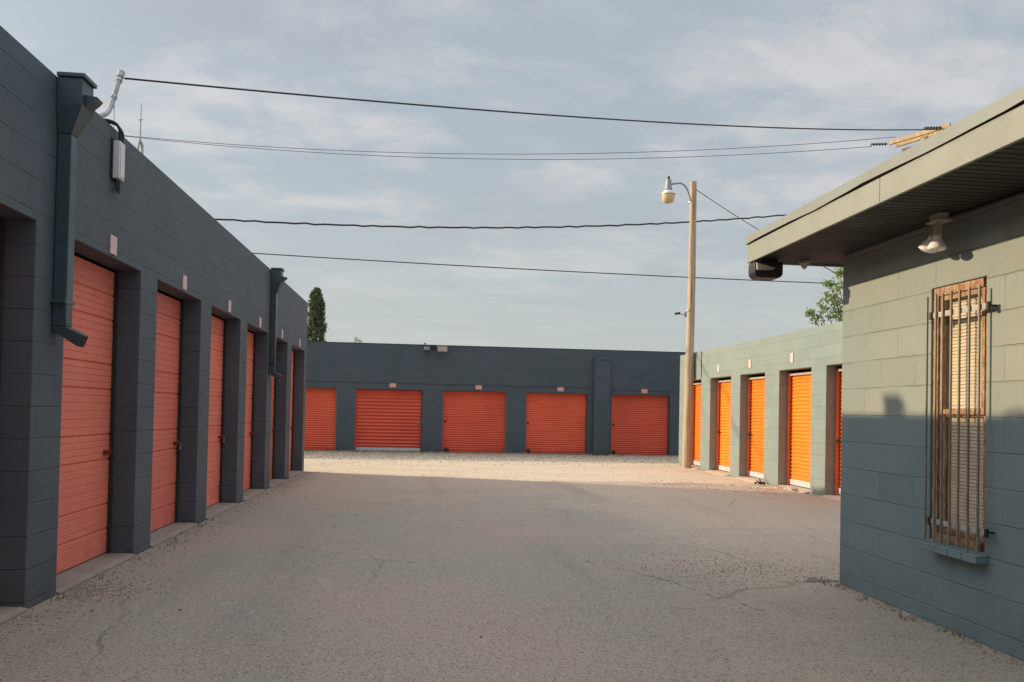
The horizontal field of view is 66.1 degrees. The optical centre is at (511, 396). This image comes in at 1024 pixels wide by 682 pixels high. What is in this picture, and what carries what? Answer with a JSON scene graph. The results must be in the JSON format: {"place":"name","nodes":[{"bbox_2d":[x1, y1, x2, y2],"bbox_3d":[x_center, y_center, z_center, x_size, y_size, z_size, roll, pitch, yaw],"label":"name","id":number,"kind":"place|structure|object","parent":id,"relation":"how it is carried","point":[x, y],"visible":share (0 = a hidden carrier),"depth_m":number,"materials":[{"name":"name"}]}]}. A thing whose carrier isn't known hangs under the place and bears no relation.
{"place":"outdoors","nodes":[
{"label":"outdoors","id":0,"kind":"place"},
{"bbox_2d":[126,136,871,159],"bbox_3d":[-7.284,-10.466,29.987,41.133,2.804,0.020,1,-1,3],"label":"overhead wire","id":1,"kind":"object","parent":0,"point":[511,159],"visible":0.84,"depth_m":29.56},
{"bbox_2d":[304,341,694,455],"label":"storage building","id":2,"kind":"structure","parent":0,"point":[383,397],"depth_m":24.09,"materials":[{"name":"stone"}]},
{"bbox_2d":[304,388,336,449],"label":"roll up door","id":3,"kind":"structure","parent":2,"relation":"in","point":[320,403],"depth_m":23.58,"materials":[{"name":"red paint"}]},
{"bbox_2d":[355,389,422,450],"bbox_3d":[-3.723,0.698,23.778,2.051,1.864,0.121,1,-1,-6],"label":"roll up door","id":4,"kind":"structure","parent":2,"relation":"in","point":[385,420],"depth_m":23.79,"materials":[{"name":"red paint"}]},
{"bbox_2d":[423,343,448,351],"bbox_3d":[-2.295,-1.489,23.742,0.750,0.264,0.248,1,-1,-6],"label":"flood light","id":5,"kind":"object","parent":2,"relation":"attached to","point":[442,348],"visible":1,"depth_m":23.66,"materials":[{"name":"metal"}]},
{"bbox_2d":[442,391,506,451],"bbox_3d":[-1.148,0.754,24.058,1.999,1.864,0.120,1,-1,-6],"label":"roll up door","id":6,"kind":"structure","parent":2,"relation":"in","point":[472,420],"depth_m":24.08,"materials":[{"name":"red paint"}]},
{"bbox_2d":[525,393,586,453],"bbox_3d":[1.367,0.810,24.332,1.973,1.864,0.120,1,-1,-6],"label":"roll up door","id":7,"kind":"structure","parent":2,"relation":"in","point":[555,422],"depth_m":24.36,"materials":[{"name":"red paint"}]},
{"bbox_2d":[611,395,669,454],"bbox_3d":[4.002,0.868,24.619,1.920,1.864,0.120,1,-1,-6],"label":"roll up door","id":8,"kind":"structure","parent":2,"relation":"in","point":[639,423],"depth_m":24.64,"materials":[{"name":"red paint"}]},
{"bbox_2d":[0,471,1023,681],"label":"asphalt yard","id":9,"kind":"structure","parent":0,"point":[305,605],"depth_m":5.41,"materials":[{"name":"grey asphalt"}]},
{"bbox_2d":[0,25,307,625],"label":"storage building","id":10,"kind":"structure","parent":9,"relation":"on","point":[153,337],"depth_m":6.53,"materials":[{"name":"concrete"}]},
{"bbox_2d":[0,221,5,388],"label":"door","id":11,"kind":"structure","parent":10,"relation":"in","point":[2,223],"depth_m":4.88,"materials":[{"name":"pink paint"}]},
{"bbox_2d":[56,255,118,573],"bbox_3d":[-3.311,0.117,5.995,0.083,2.384,1.620,1,-1,-6],"label":"door","id":12,"kind":"structure","parent":10,"relation":"in","point":[89,371],"depth_m":6.24,"materials":[{"name":"pink paint"}]},
{"bbox_2d":[99,70,124,117],"bbox_3d":[-5.217,-3.084,9.804,0.086,2.680,1.703,1,-1,-6],"label":"service mast","id":13,"kind":"object","parent":10,"relation":"on","point":[119,80],"visible":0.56,"depth_m":10.40,"materials":[{"name":"metal"}]},
{"bbox_2d":[113,96,114,126],"bbox_3d":[-5.188,-2.852,10.218,0.021,2.231,0.290,2,-1,-32],"label":"ground wire","id":14,"kind":"object","parent":13,"relation":"hanging from","point":[114,110],"visible":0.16,"depth_m":10.32,"materials":[{"name":"metal"}]},
{"bbox_2d":[104,118,124,193],"bbox_3d":[-3.087,-1.849,6.045,0.112,0.532,0.302,1,-1,22],"label":"terminal box","id":15,"kind":"object","parent":10,"relation":"attached to","point":[117,164],"visible":0.85,"depth_m":6.06,"materials":[{"name":"white plastic"}]},
{"bbox_2d":[137,103,143,153],"bbox_3d":[-13.795,-4.619,28.822,0.309,12.350,0.334,2,-1,-32],"label":"radio antenna","id":16,"kind":"object","parent":10,"relation":"on","point":[140,143],"visible":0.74,"depth_m":28.84,"materials":[{"name":"metal"}]},
{"bbox_2d":[150,292,183,531],"bbox_3d":[-3.508,0.146,7.802,0.083,2.384,1.620,1,-1,-6],"label":"door","id":17,"kind":"structure","parent":10,"relation":"in","point":[167,446],"depth_m":8.14,"materials":[{"name":"pink paint"}]},
{"bbox_2d":[206,315,226,506],"bbox_3d":[-3.705,0.176,9.608,0.083,2.384,1.620,1,-1,-6],"label":"door","id":18,"kind":"structure","parent":10,"relation":"in","point":[217,352],"depth_m":10.05,"materials":[{"name":"pink paint"}]},
{"bbox_2d":[243,331,255,490],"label":"door","id":19,"kind":"structure","parent":10,"relation":"in","point":[251,338],"depth_m":11.94,"materials":[{"name":"pink paint"}]},
{"bbox_2d":[269,343,276,478],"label":"door","id":20,"kind":"structure","parent":10,"relation":"in","point":[273,402],"depth_m":13.79,"materials":[{"name":"pink paint"}]},
{"bbox_2d":[289,351,294,469],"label":"door","id":21,"kind":"structure","parent":10,"relation":"in","point":[293,352],"depth_m":15.70,"materials":[{"name":"red paint"}]},
{"bbox_2d":[51,449,964,638],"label":"weeds","id":22,"kind":"object","parent":9,"relation":"on","point":[959,634],"visible":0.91,"depth_m":7.33,"materials":[{"name":"green plant"}]},
{"bbox_2d":[0,472,1023,681],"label":"loose stones","id":23,"kind":"object","parent":9,"relation":"on","point":[480,636],"visible":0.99,"depth_m":5.89,"materials":[{"name":"grey gravel"}]},
{"bbox_2d":[237,487,790,610],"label":"pavement cracks","id":24,"kind":"object","parent":9,"relation":"on","point":[619,568],"visible":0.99,"depth_m":6.86,"materials":[{"name":"grey asphalt"}]},
{"bbox_2d":[679,321,842,500],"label":"storage building","id":25,"kind":"structure","parent":9,"relation":"on","point":[769,409],"depth_m":14.97,"materials":[{"name":"green paint"}]},
{"bbox_2d":[691,382,700,465],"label":"roll up door","id":26,"kind":"structure","parent":25,"relation":"in","point":[696,430],"depth_m":19.85,"materials":[{"name":"orange paint"}]},
{"bbox_2d":[716,379,730,471],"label":"roll up door","id":27,"kind":"structure","parent":25,"relation":"in","point":[723,386],"depth_m":18.04,"materials":[{"name":"orange paint"}]},
{"bbox_2d":[746,376,764,478],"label":"roll up door","id":28,"kind":"structure","parent":25,"relation":"in","point":[756,385],"depth_m":16.28,"materials":[{"name":"orange paint"}]},
{"bbox_2d":[786,371,811,487],"bbox_3d":[5.268,0.593,14.135,0.105,2.092,1.231,1,-1,-6],"label":"roll up door","id":29,"kind":"structure","parent":25,"relation":"in","point":[798,389],"depth_m":14.40,"materials":[{"name":"orange paint"}]},
{"bbox_2d":[834,368,841,494],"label":"roll up door","id":30,"kind":"structure","parent":25,"relation":"in","point":[838,386],"depth_m":12.97,"materials":[{"name":"orange paint"}]},
{"bbox_2d":[745,86,1023,660],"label":"office building","id":31,"kind":"structure","parent":9,"relation":"on","point":[932,484],"depth_m":4.93,"materials":[{"name":"green paint"}]},
{"bbox_2d":[748,259,782,279],"bbox_3d":[2.059,-1.034,6.373,0.238,0.156,0.151,1,-1,-6],"label":"security light","id":32,"kind":"object","parent":31,"relation":"attached to","point":[767,269],"visible":1,"depth_m":6.32,"materials":[{"name":"black plastic"}]},
{"bbox_2d":[798,260,810,268],"bbox_3d":[2.384,-1.076,6.415,0.100,0.073,0.100,1,-1,-6],"label":"motion sensor","id":33,"kind":"object","parent":31,"relation":"attached to","point":[803,264],"visible":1,"depth_m":6.39,"materials":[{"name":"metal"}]},
{"bbox_2d":[918,212,952,252],"bbox_3d":[2.613,-1.010,4.887,0.128,0.238,0.216,1,-1,-6],"label":"flood light","id":34,"kind":"object","parent":31,"relation":"attached to","point":[933,242],"visible":1,"depth_m":4.81,"materials":[{"name":"metal"}]},
{"bbox_2d":[922,278,988,563],"bbox_3d":[2.745,0.134,4.827,0.179,1.677,0.544,1,-1,-6],"label":"window","id":35,"kind":"structure","parent":31,"relation":"in","point":[970,556],"depth_m":4.88,"materials":[{"name":"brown wood"}]},
{"bbox_2d":[949,190,1023,217],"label":"eave cable","id":36,"kind":"object","parent":31,"relation":"attached to","point":[989,203],"visible":1,"depth_m":4.57,"materials":[{"name":"black rubber"}]},
{"bbox_2d":[0,0,1023,351],"label":"sky","id":37,"kind":"structure","parent":0,"point":[828,64],"materials":[{"name":"grey"}]},
{"bbox_2d":[253,253,840,283],"bbox_3d":[1.830,-5.228,30.467,57.201,0.882,0.040,1,-1,-6],"label":"overhead wire","id":38,"kind":"object","parent":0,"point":[531,269],"visible":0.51,"depth_m":30.31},
{"bbox_2d":[304,450,806,489],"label":"gravel lot","id":39,"kind":"structure","parent":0,"point":[672,472],"depth_m":17.92,"materials":[{"name":"beige gravel"}]},
{"bbox_2d":[307,287,327,341],"bbox_3d":[-8.339,-1.416,33.308,1.193,6.529,1.166,0,-1,45],"label":"cypress tree","id":40,"kind":"object","parent":39,"relation":"on","point":[316,327],"visible":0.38,"depth_m":33.17,"materials":[{"name":"green plant"}]},
{"bbox_2d":[682,181,696,467],"bbox_3d":[4.381,-1.763,19.427,0.257,7.123,0.236,1,-1,-6],"label":"utility pole","id":41,"kind":"object","parent":39,"relation":"on","point":[687,420],"visible":0.99,"depth_m":19.36,"materials":[{"name":"brown wood"}]},
{"bbox_2d":[661,176,691,203],"bbox_3d":[4.051,-5.087,19.349,0.767,0.672,0.356,1,-1,-6],"label":"street lamp","id":42,"kind":"object","parent":41,"relation":"attached to","point":[668,193],"visible":1,"depth_m":19.26,"materials":[{"name":"metal"}]},
{"bbox_2d":[674,312,686,316],"bbox_3d":[4.131,-2.042,19.281,0.322,0.161,0.096,1,-1,-16],"label":"security camera","id":43,"kind":"object","parent":41,"relation":"attached to","point":[684,314],"visible":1,"depth_m":19.27,"materials":[{"name":"metal"}]},
{"bbox_2d":[697,190,842,276],"bbox_3d":[5.553,-3.166,15.900,0.020,4.035,7.416,1,-1,-16],"label":"service wire","id":44,"kind":"object","parent":41,"relation":"attached to","point":[753,226],"visible":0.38,"depth_m":17.60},
{"bbox_2d":[754,479,768,485],"bbox_3d":[4.676,1.610,14.757,0.275,0.142,0.215,1,-1,15],"label":"dead leaf clump","id":45,"kind":"object","parent":39,"relation":"on","point":[760,482],"visible":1,"depth_m":14.77,"materials":[{"name":"brown plant"}]},
{"bbox_2d":[805,267,842,325],"bbox_3d":[9.539,-0.909,22.221,2.614,5.833,1.239,1,-1,-6],"label":"broadleaf tree","id":46,"kind":"object","parent":39,"relation":"on","point":[829,285],"visible":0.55,"depth_m":22.21,"materials":[{"name":"green plant"}]},
{"bbox_2d":[870,123,950,151],"bbox_3d":[14.020,-3.541,27.682,0.958,11.465,2.664,2,-1,-32],"label":"utility pole","id":47,"kind":"object","parent":39,"relation":"on","point":[921,136],"visible":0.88,"depth_m":27.82,"materials":[{"name":"brown wood"}]},
{"bbox_2d":[214,214,786,228],"bbox_3d":[-5.302,-6.116,22.419,40.628,2.692,0.052,1,-1,-15],"label":"overhead wire","id":48,"kind":"object","parent":47,"relation":"attached to","point":[490,227],"visible":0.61,"depth_m":23.61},
{"bbox_2d":[124,135,892,153],"bbox_3d":[-7.013,-10.490,29.965,42.260,2.481,0.020,1,-1,3],"label":"overhead wire","id":49,"kind":"object","parent":47,"relation":"attached to","point":[459,153],"visible":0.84,"depth_m":29.68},
{"bbox_2d":[124,77,936,130],"bbox_3d":[4.801,-6.790,18.940,25.913,5.682,0.042,2,-1,-39],"label":"overhead wire","id":50,"kind":"object","parent":47,"relation":"attached to","point":[498,110],"visible":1,"depth_m":14.52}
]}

